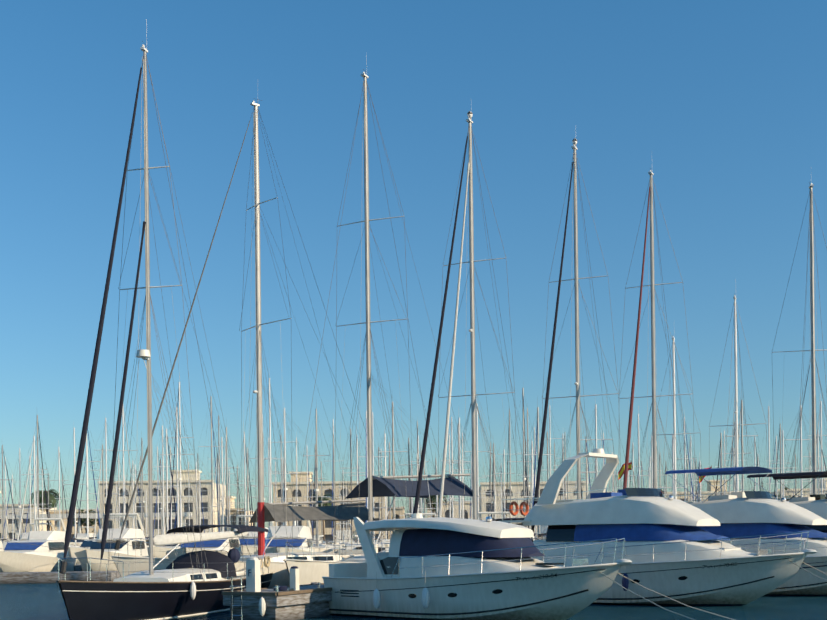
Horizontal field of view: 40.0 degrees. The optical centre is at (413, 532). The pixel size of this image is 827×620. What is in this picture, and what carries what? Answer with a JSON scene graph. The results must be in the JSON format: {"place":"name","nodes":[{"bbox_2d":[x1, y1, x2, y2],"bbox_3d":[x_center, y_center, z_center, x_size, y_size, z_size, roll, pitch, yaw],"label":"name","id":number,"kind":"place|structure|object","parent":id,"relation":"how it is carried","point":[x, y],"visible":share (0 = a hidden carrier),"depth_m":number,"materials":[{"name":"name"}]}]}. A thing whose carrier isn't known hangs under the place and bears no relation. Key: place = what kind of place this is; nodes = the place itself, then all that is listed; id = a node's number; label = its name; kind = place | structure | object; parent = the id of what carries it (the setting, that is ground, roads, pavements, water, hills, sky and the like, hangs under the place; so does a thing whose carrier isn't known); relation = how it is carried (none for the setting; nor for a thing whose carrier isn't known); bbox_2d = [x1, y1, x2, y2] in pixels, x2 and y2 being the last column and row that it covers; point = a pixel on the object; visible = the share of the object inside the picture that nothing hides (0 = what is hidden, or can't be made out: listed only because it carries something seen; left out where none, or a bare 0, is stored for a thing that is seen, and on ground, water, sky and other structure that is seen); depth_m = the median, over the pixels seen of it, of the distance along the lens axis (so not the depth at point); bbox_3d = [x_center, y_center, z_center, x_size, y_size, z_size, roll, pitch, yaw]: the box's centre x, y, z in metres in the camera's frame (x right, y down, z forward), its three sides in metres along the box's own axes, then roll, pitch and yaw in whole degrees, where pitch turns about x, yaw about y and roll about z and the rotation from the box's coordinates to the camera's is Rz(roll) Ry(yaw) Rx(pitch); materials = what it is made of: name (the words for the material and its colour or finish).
{"place":"outdoors","nodes":[
{"label":"outdoors","id":0,"kind":"place"},
{"bbox_2d":[0,583,826,619],"bbox_3d":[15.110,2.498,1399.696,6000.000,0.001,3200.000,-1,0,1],"label":"sea water","id":1,"kind":"structure","parent":0,"point":[34,601],"depth_m":38.50,"materials":[{"name":"blue liquid"}]},
{"bbox_2d":[0,565,120,583],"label":"pontoons","id":2,"kind":"object","parent":1,"relation":"on","point":[24,577],"visible":0.03,"depth_m":66.53,"materials":[{"name":"concrete"}]},
{"bbox_2d":[56,19,272,619],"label":"sailboat","id":3,"kind":"object","parent":1,"relation":"on","point":[174,589],"visible":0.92,"depth_m":37.48,"materials":[{"name":"plastic"}]},
{"bbox_2d":[111,98,395,587],"bbox_3d":[-5.854,-7.728,47.298,14.691,21.980,4.148,-1,0,-41],"label":"sailboat","id":4,"kind":"object","parent":1,"relation":"on","point":[282,512],"visible":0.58,"depth_m":46.77,"materials":[{"name":"metal"}]},
{"bbox_2d":[222,557,332,619],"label":"pontoon","id":5,"kind":"object","parent":1,"relation":"on","point":[254,600],"visible":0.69,"depth_m":35.33,"materials":[{"name":"wood"}]},
{"bbox_2d":[283,54,478,584],"bbox_3d":[-1.034,-8.540,48.233,5.440,23.486,15.074,-1,0,26],"label":"sailboat","id":6,"kind":"object","parent":1,"relation":"on","point":[370,487],"visible":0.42,"depth_m":47.73,"materials":[{"name":"metal"}]},
{"bbox_2d":[0,369,826,571],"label":"moored boats","id":7,"kind":"object","parent":1,"relation":"on","point":[36,550],"visible":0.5,"depth_m":123.82,"materials":[{"name":"metal"}]},
{"bbox_2d":[322,460,631,619],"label":"motor yacht","id":8,"kind":"object","parent":1,"relation":"on","point":[442,568],"visible":1,"depth_m":34.10,"materials":[{"name":"plastic"}]},
{"bbox_2d":[413,111,546,534],"bbox_3d":[2.929,-7.961,50.441,4.248,22.232,15.074,-1,0,26],"label":"sailboat","id":9,"kind":"object","parent":1,"relation":"on","point":[473,404],"visible":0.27,"depth_m":49.62,"materials":[{"name":"metal"}]},
{"bbox_2d":[530,138,632,541],"bbox_3d":[7.788,-7.736,52.387,4.248,21.663,15.074,-1,0,26],"label":"sailboat","id":10,"kind":"object","parent":1,"relation":"on","point":[577,383],"visible":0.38,"depth_m":51.58,"materials":[{"name":"metal"}]},
{"bbox_2d":[501,433,816,605],"bbox_3d":[8.855,-0.750,41.729,11.949,7.750,4.570,-1,0,41],"label":"flybridge motor yacht","id":11,"kind":"object","parent":1,"relation":"on","point":[671,550],"visible":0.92,"depth_m":40.34,"materials":[{"name":"plastic"}]},
{"bbox_2d":[600,560,826,619],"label":"mooring lines","id":12,"kind":"object","parent":11,"relation":"attached to","point":[690,606],"visible":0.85,"depth_m":31.56,"materials":[{"name":"white fabric"}]},
{"bbox_2d":[619,168,701,500],"bbox_3d":[11.657,-7.488,54.320,4.148,21.072,14.536,-1,0,26],"label":"sailboat","id":13,"kind":"object","parent":1,"relation":"on","point":[653,334],"visible":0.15,"depth_m":53.53,"materials":[{"name":"metal"}]},
{"bbox_2d":[651,336,700,501],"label":"sailboat","id":14,"kind":"object","parent":1,"relation":"on","point":[674,434],"visible":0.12,"depth_m":65.54,"materials":[{"name":"metal"}]},
{"bbox_2d":[618,460,826,595],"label":"flybridge motor yacht","id":15,"kind":"object","parent":1,"relation":"on","point":[744,514],"visible":0.31,"depth_m":45.64,"materials":[{"name":"plastic"}]},
{"bbox_2d":[709,294,767,493],"bbox_3d":[17.189,-5.193,60.089,3.448,16.347,11.381,-1,0,26],"label":"sailboat","id":16,"kind":"object","parent":1,"relation":"on","point":[736,425],"visible":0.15,"depth_m":59.52,"materials":[{"name":"metal"}]},
{"bbox_2d":[699,466,826,532],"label":"flybridge motor yacht","id":17,"kind":"object","parent":1,"relation":"on","point":[816,504],"visible":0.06,"depth_m":51.47,"materials":[{"name":"plastic"}]},
{"bbox_2d":[772,182,826,497],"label":"sailboat","id":18,"kind":"object","parent":1,"relation":"on","point":[813,350],"visible":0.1,"depth_m":57.46,"materials":[{"name":"metal"}]},
{"bbox_2d":[0,0,826,527],"label":"sky","id":19,"kind":"structure","parent":0,"point":[724,102],"materials":[{"name":"blue"}]},
{"bbox_3d":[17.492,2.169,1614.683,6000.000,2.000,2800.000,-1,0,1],"label":"quay ground","id":20,"kind":"structure","parent":0,"visible":0},
{"bbox_2d":[0,491,55,538],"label":"building","id":21,"kind":"structure","parent":20,"relation":"on","point":[9,525],"depth_m":251.64,"materials":[{"name":"white paint"}]},
{"bbox_2d":[31,489,61,530],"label":"tree","id":22,"kind":"object","parent":20,"relation":"on","point":[53,499],"visible":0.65,"depth_m":207.00,"materials":[{"name":"green plant"}]},
{"bbox_2d":[49,509,99,537],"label":"building","id":23,"kind":"structure","parent":20,"relation":"on","point":[73,527],"depth_m":261.99,"materials":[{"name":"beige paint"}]},
{"bbox_2d":[73,509,102,532],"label":"tree","id":24,"kind":"object","parent":20,"relation":"on","point":[83,520],"visible":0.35,"depth_m":209.22,"materials":[{"name":"green plant"}]},
{"bbox_2d":[0,512,192,538],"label":"walkway pergola","id":25,"kind":"object","parent":20,"relation":"on","point":[91,515],"visible":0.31,"depth_m":204.05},
{"bbox_2d":[98,470,225,536],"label":"hotel building","id":26,"kind":"structure","parent":20,"relation":"on","point":[184,501],"depth_m":231.46,"materials":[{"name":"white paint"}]},
{"bbox_2d":[226,496,254,531],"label":"building","id":27,"kind":"structure","parent":20,"relation":"on","point":[232,509],"depth_m":252.15,"materials":[{"name":"beige paint"}]},
{"bbox_2d":[308,494,336,540],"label":"palm tree","id":28,"kind":"object","parent":20,"relation":"on","point":[325,499],"visible":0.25,"depth_m":224.95,"materials":[{"name":"green plant"}]},
{"bbox_2d":[271,472,384,540],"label":"hotel building","id":29,"kind":"structure","parent":20,"relation":"on","point":[302,490],"depth_m":234.05,"materials":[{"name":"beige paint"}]},
{"bbox_2d":[387,507,404,538],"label":"building","id":30,"kind":"structure","parent":20,"relation":"on","point":[400,509],"depth_m":261.76,"materials":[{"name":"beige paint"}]},
{"bbox_2d":[423,495,446,516],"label":"palm tree","id":31,"kind":"object","parent":20,"relation":"on","point":[433,497],"visible":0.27,"depth_m":225.41,"materials":[{"name":"green plant"}]},
{"bbox_2d":[427,501,471,518],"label":"building","id":32,"kind":"structure","parent":20,"relation":"on","point":[467,507],"depth_m":273.54,"materials":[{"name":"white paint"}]},
{"bbox_2d":[479,481,588,536],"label":"hotel building","id":33,"kind":"structure","parent":20,"relation":"on","point":[515,486],"depth_m":235.58,"materials":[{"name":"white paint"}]},
{"bbox_2d":[657,480,740,501],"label":"building","id":34,"kind":"structure","parent":20,"relation":"on","point":[711,488],"depth_m":263.43,"materials":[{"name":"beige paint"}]},
{"bbox_2d":[771,487,794,500],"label":"tree","id":35,"kind":"object","parent":20,"relation":"on","point":[785,488],"visible":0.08,"depth_m":221.99,"materials":[{"name":"green plant"}]},
{"bbox_2d":[770,478,826,499],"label":"building","id":36,"kind":"structure","parent":20,"relation":"on","point":[807,491],"depth_m":254.98,"materials":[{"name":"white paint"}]}
]}

